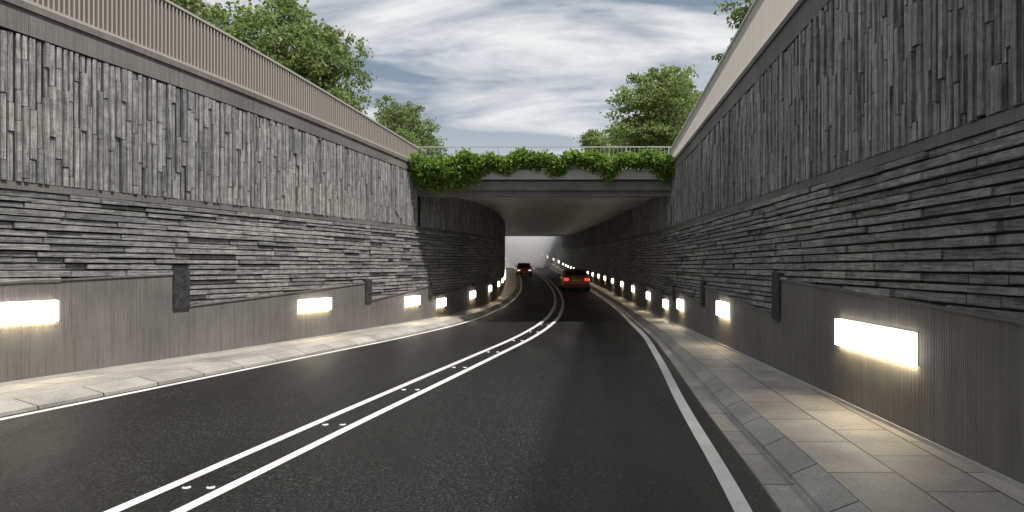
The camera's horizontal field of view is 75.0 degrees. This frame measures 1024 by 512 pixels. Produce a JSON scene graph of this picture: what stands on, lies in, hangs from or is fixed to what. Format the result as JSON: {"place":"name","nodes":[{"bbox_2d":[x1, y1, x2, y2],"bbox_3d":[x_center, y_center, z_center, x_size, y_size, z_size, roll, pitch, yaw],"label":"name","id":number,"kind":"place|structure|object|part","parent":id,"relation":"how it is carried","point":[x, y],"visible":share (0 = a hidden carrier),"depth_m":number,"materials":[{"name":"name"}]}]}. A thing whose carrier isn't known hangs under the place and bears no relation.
{"place":"outdoors","nodes":[
{"label":"outdoors","id":0,"kind":"place"},
{"bbox_2d":[0,259,516,400],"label":"pavement","id":1,"kind":"structure","parent":0,"point":[17,390],"depth_m":12.89,"materials":[{"name":"grey concrete"}]},
{"bbox_2d":[0,273,504,382],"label":"retaining wall","id":2,"kind":"structure","parent":1,"relation":"on","point":[108,321],"depth_m":12.88,"materials":[{"name":"concrete"}]},
{"bbox_2d":[0,300,58,324],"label":"wall lamp","id":3,"kind":"object","parent":2,"relation":"attached to","point":[17,312],"visible":1,"depth_m":10.70,"materials":[{"name":"grey glass"}]},
{"bbox_2d":[0,189,504,303],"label":"slate courses","id":4,"kind":"object","parent":2,"relation":"on","point":[418,261],"visible":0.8,"depth_m":14.40,"materials":[{"name":"stone"}]},
{"bbox_2d":[297,297,331,312],"bbox_3d":[-5.063,1.252,17.169,0.065,0.342,1.325,0,0,21],"label":"wall lamp","id":5,"kind":"object","parent":2,"relation":"attached to","point":[312,304],"visible":1,"depth_m":17.09,"materials":[{"name":"grey glass"}]},
{"bbox_2d":[404,295,419,305],"bbox_3d":[-3.284,1.474,22.022,0.065,0.326,1.025,0,0,19],"label":"wall lamp","id":6,"kind":"object","parent":2,"relation":"attached to","point":[411,300],"visible":1,"depth_m":21.89,"materials":[{"name":"grey"}]},
{"bbox_2d":[436,298,445,306],"bbox_3d":[-2.573,1.682,24.276,0.065,0.300,0.825,0,0,16],"label":"wall lamp","id":7,"kind":"object","parent":2,"relation":"attached to","point":[440,302],"visible":1,"depth_m":24.16,"materials":[{"name":"grey glass"}]},
{"bbox_2d":[470,291,475,297],"bbox_3d":[-1.646,1.611,27.983,0.065,0.283,0.775,0,0,12],"label":"wall lamp","id":8,"kind":"object","parent":2,"relation":"attached to","point":[472,294],"visible":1,"depth_m":27.85,"materials":[{"name":"grey"}]},
{"bbox_2d":[0,286,504,385],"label":"skirting","id":9,"kind":"object","parent":1,"relation":"on","point":[94,370],"visible":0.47,"depth_m":13.67,"materials":[{"name":"concrete"}]},
{"bbox_2d":[0,243,780,511],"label":"road","id":10,"kind":"structure","parent":0,"point":[574,407],"depth_m":7.95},
{"bbox_2d":[0,258,519,416],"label":"kerb","id":11,"kind":"structure","parent":10,"relation":"on","point":[33,402],"depth_m":12.05,"materials":[{"name":"concrete"}]},
{"bbox_2d":[0,264,521,419],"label":"road marking","id":12,"kind":"structure","parent":10,"relation":"on","point":[517,295],"depth_m":12.47,"materials":[{"name":"paint"}]},
{"bbox_2d":[104,250,555,511],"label":"road marking","id":13,"kind":"structure","parent":10,"relation":"on","point":[137,500],"depth_m":7.75,"materials":[{"name":"paint"}]},
{"bbox_2d":[171,249,563,511],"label":"road marking","id":14,"kind":"structure","parent":10,"relation":"on","point":[211,495],"depth_m":7.75,"materials":[{"name":"paint"}]},
{"bbox_2d":[182,279,559,488],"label":"road studs","id":15,"kind":"object","parent":10,"relation":"on","point":[207,487],"visible":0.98,"depth_m":8.42,"materials":[{"name":"white"}]},
{"bbox_2d":[515,263,532,275],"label":"red car","id":16,"kind":"object","parent":10,"relation":"on","point":[523,268],"visible":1,"depth_m":79.11,"materials":[{"name":"red paint"}]},
{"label":"windows","id":17,"kind":"part","parent":16,"relation":"part of","materials":[{"name":"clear glass"}]},
{"bbox_2d":[558,268,589,290],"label":"dark red car","id":18,"kind":"object","parent":10,"relation":"on","point":[574,278],"visible":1,"depth_m":44.89,"materials":[{"name":"brown paint"}]},
{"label":"windows","id":19,"kind":"part","parent":18,"relation":"part of","materials":[{"name":"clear glass"}]},
{"bbox_2d":[509,244,752,511],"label":"road marking","id":20,"kind":"structure","parent":10,"relation":"on","point":[734,495],"depth_m":7.71,"materials":[{"name":"paint"}]},
{"bbox_2d":[505,242,818,511],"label":"gutter","id":21,"kind":"object","parent":10,"relation":"on","point":[783,491],"visible":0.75,"depth_m":7.34,"materials":[{"name":"concrete"}]},
{"bbox_2d":[506,242,870,511],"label":"kerb","id":22,"kind":"structure","parent":10,"relation":"on","point":[818,487],"depth_m":7.19,"materials":[{"name":"concrete"}]},
{"bbox_2d":[505,241,1023,511],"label":"pavement","id":23,"kind":"structure","parent":0,"point":[871,464],"depth_m":6.83,"materials":[{"name":"grey concrete"}]},
{"bbox_2d":[505,238,1023,483],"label":"retaining wall","id":24,"kind":"structure","parent":23,"relation":"on","point":[959,389],"depth_m":7.55,"materials":[{"name":"concrete"}]},
{"bbox_2d":[663,299,667,308],"bbox_3d":[5.341,1.660,23.204,0.065,0.301,0.724,0,0,3],"label":"wall lamp","id":25,"kind":"object","parent":24,"relation":"attached to","point":[665,303],"visible":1,"depth_m":23.05,"materials":[{"name":"grey"}]},
{"bbox_2d":[677,299,683,309],"bbox_3d":[5.200,1.493,20.605,0.065,0.325,0.874,0,0,4],"label":"wall lamp","id":26,"kind":"object","parent":24,"relation":"attached to","point":[680,304],"visible":1,"depth_m":20.42,"materials":[{"name":"grey"}]},
{"bbox_2d":[716,300,729,317],"bbox_3d":[4.866,1.223,15.406,0.065,0.369,1.024,0,0,4],"label":"wall lamp","id":27,"kind":"object","parent":24,"relation":"attached to","point":[722,308],"visible":1,"depth_m":15.21,"materials":[{"name":"grey"}]},
{"bbox_2d":[505,121,1023,319],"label":"slate courses","id":28,"kind":"object","parent":24,"relation":"on","point":[822,197],"visible":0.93,"depth_m":8.08,"materials":[{"name":"stone"}]},
{"bbox_2d":[509,242,1023,490],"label":"skirting","id":29,"kind":"object","parent":24,"relation":"attached to","point":[1008,480],"visible":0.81,"depth_m":7.81,"materials":[{"name":"concrete"}]},
{"bbox_2d":[835,318,918,365],"bbox_3d":[4.392,1.014,8.156,0.065,0.394,2.024,0,0,4],"label":"wall lamp","id":30,"kind":"object","parent":24,"relation":"attached to","point":[896,344],"visible":1,"depth_m":7.88,"materials":[{"name":"grey"}]},
{"bbox_3d":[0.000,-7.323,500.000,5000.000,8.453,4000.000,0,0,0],"label":"ground","id":31,"kind":"structure","parent":0,"visible":0},
{"bbox_2d":[170,0,250,39],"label":"deciduous tree","id":32,"kind":"object","parent":31,"relation":"on","point":[211,14],"visible":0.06,"depth_m":26.99,"materials":[{"name":"green plant"}]},
{"bbox_2d":[0,27,503,304],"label":"backing","id":33,"kind":"object","parent":31,"relation":"on","point":[258,218],"visible":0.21,"depth_m":13.61,"materials":[{"name":"stone"}]},
{"bbox_2d":[0,30,504,242],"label":"vertical slats","id":34,"kind":"object","parent":33,"relation":"attached to","point":[366,178],"visible":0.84,"depth_m":13.34,"materials":[{"name":"stone"}]},
{"bbox_2d":[0,0,413,170],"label":"top band","id":35,"kind":"object","parent":34,"relation":"on","point":[26,19],"visible":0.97,"depth_m":12.92,"materials":[{"name":"concrete"}]},
{"bbox_2d":[21,0,418,159],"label":"metal fence","id":36,"kind":"object","parent":35,"relation":"on","point":[168,29],"visible":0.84,"depth_m":14.18,"materials":[{"name":"beige metal"}]},
{"bbox_2d":[0,180,504,243],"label":"course band","id":37,"kind":"object","parent":33,"relation":"attached to","point":[66,190],"visible":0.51,"depth_m":13.69,"materials":[{"name":"stone"}]},
{"bbox_2d":[221,0,376,113],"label":"deciduous tree","id":38,"kind":"object","parent":31,"relation":"on","point":[284,34],"visible":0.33,"depth_m":29.00,"materials":[{"name":"green plant"}]},
{"bbox_2d":[291,23,376,112],"bbox_3d":[-8.854,-6.573,31.784,4.664,9.498,5.118,0,0,-9],"label":"deciduous tree","id":39,"kind":"object","parent":31,"relation":"on","point":[341,54],"visible":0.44,"depth_m":31.38,"materials":[{"name":"green plant"}]},
{"bbox_2d":[370,95,446,158],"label":"deciduous tree","id":40,"kind":"object","parent":31,"relation":"on","point":[393,117],"visible":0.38,"depth_m":43.52,"materials":[{"name":"green plant"}]},
{"bbox_2d":[422,134,450,161],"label":"deciduous tree","id":41,"kind":"object","parent":31,"relation":"on","point":[440,151],"visible":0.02,"depth_m":55.76,"materials":[{"name":"green plant"}]},
{"bbox_2d":[412,165,671,235],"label":"underpass bridge","id":42,"kind":"structure","parent":31,"relation":"on","point":[532,202],"depth_m":22.45,"materials":[{"name":"concrete"}]},
{"bbox_2d":[407,146,675,195],"bbox_3d":[1.120,-2.843,22.109,9.213,1.682,1.466,0,0,0],"label":"hanging ivy","id":43,"kind":"object","parent":42,"relation":"hanging from","point":[471,165],"visible":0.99,"depth_m":21.85,"materials":[{"name":"green plant"}]},
{"bbox_2d":[417,146,670,156],"bbox_3d":[1.251,-3.379,23.500,9.497,0.958,0.036,0,0,0],"label":"bridge railing","id":44,"kind":"object","parent":42,"relation":"on","point":[549,147],"visible":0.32,"depth_m":23.49,"materials":[{"name":"silver metal"}]},
{"bbox_2d":[571,128,615,157],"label":"deciduous tree","id":45,"kind":"object","parent":31,"relation":"on","point":[592,136],"visible":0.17,"depth_m":57.04,"materials":[{"name":"green plant"}]},
{"bbox_2d":[581,119,634,151],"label":"deciduous tree","id":46,"kind":"object","parent":31,"relation":"on","point":[614,141],"visible":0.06,"depth_m":59.08,"materials":[{"name":"green plant"}]},
{"bbox_2d":[598,63,700,160],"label":"deciduous tree","id":47,"kind":"object","parent":31,"relation":"on","point":[653,127],"visible":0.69,"depth_m":41.66,"materials":[{"name":"green plant"}]},
{"bbox_2d":[661,79,702,127],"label":"deciduous tree","id":48,"kind":"object","parent":31,"relation":"on","point":[698,93],"visible":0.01,"depth_m":45.18,"materials":[{"name":"green plant"}]},
{"bbox_2d":[711,0,753,62],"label":"deciduous tree","id":49,"kind":"object","parent":31,"relation":"on","point":[739,12],"visible":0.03,"depth_m":25.88,"materials":[{"name":"green plant"}]},
{"bbox_2d":[505,0,1023,312],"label":"backing","id":50,"kind":"object","parent":31,"relation":"on","point":[952,248],"visible":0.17,"depth_m":8.08,"materials":[{"name":"stone"}]},
{"bbox_2d":[673,0,830,169],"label":"top band","id":51,"kind":"object","parent":50,"relation":"attached to","point":[799,17],"visible":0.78,"depth_m":12.66,"materials":[{"name":"concrete"}]},
{"bbox_2d":[670,0,797,157],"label":"metal fence","id":52,"kind":"object","parent":51,"relation":"on","point":[761,22],"visible":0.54,"depth_m":14.33,"materials":[{"name":"grey metal"}]},
{"bbox_2d":[524,105,1023,248],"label":"course band","id":53,"kind":"object","parent":50,"relation":"attached to","point":[1001,119],"visible":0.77,"depth_m":7.87,"materials":[{"name":"concrete"}]},
{"bbox_2d":[526,0,1023,247],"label":"vertical slats","id":54,"kind":"object","parent":50,"relation":"attached to","point":[891,69],"visible":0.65,"depth_m":8.88,"materials":[{"name":"stone"}]}
]}

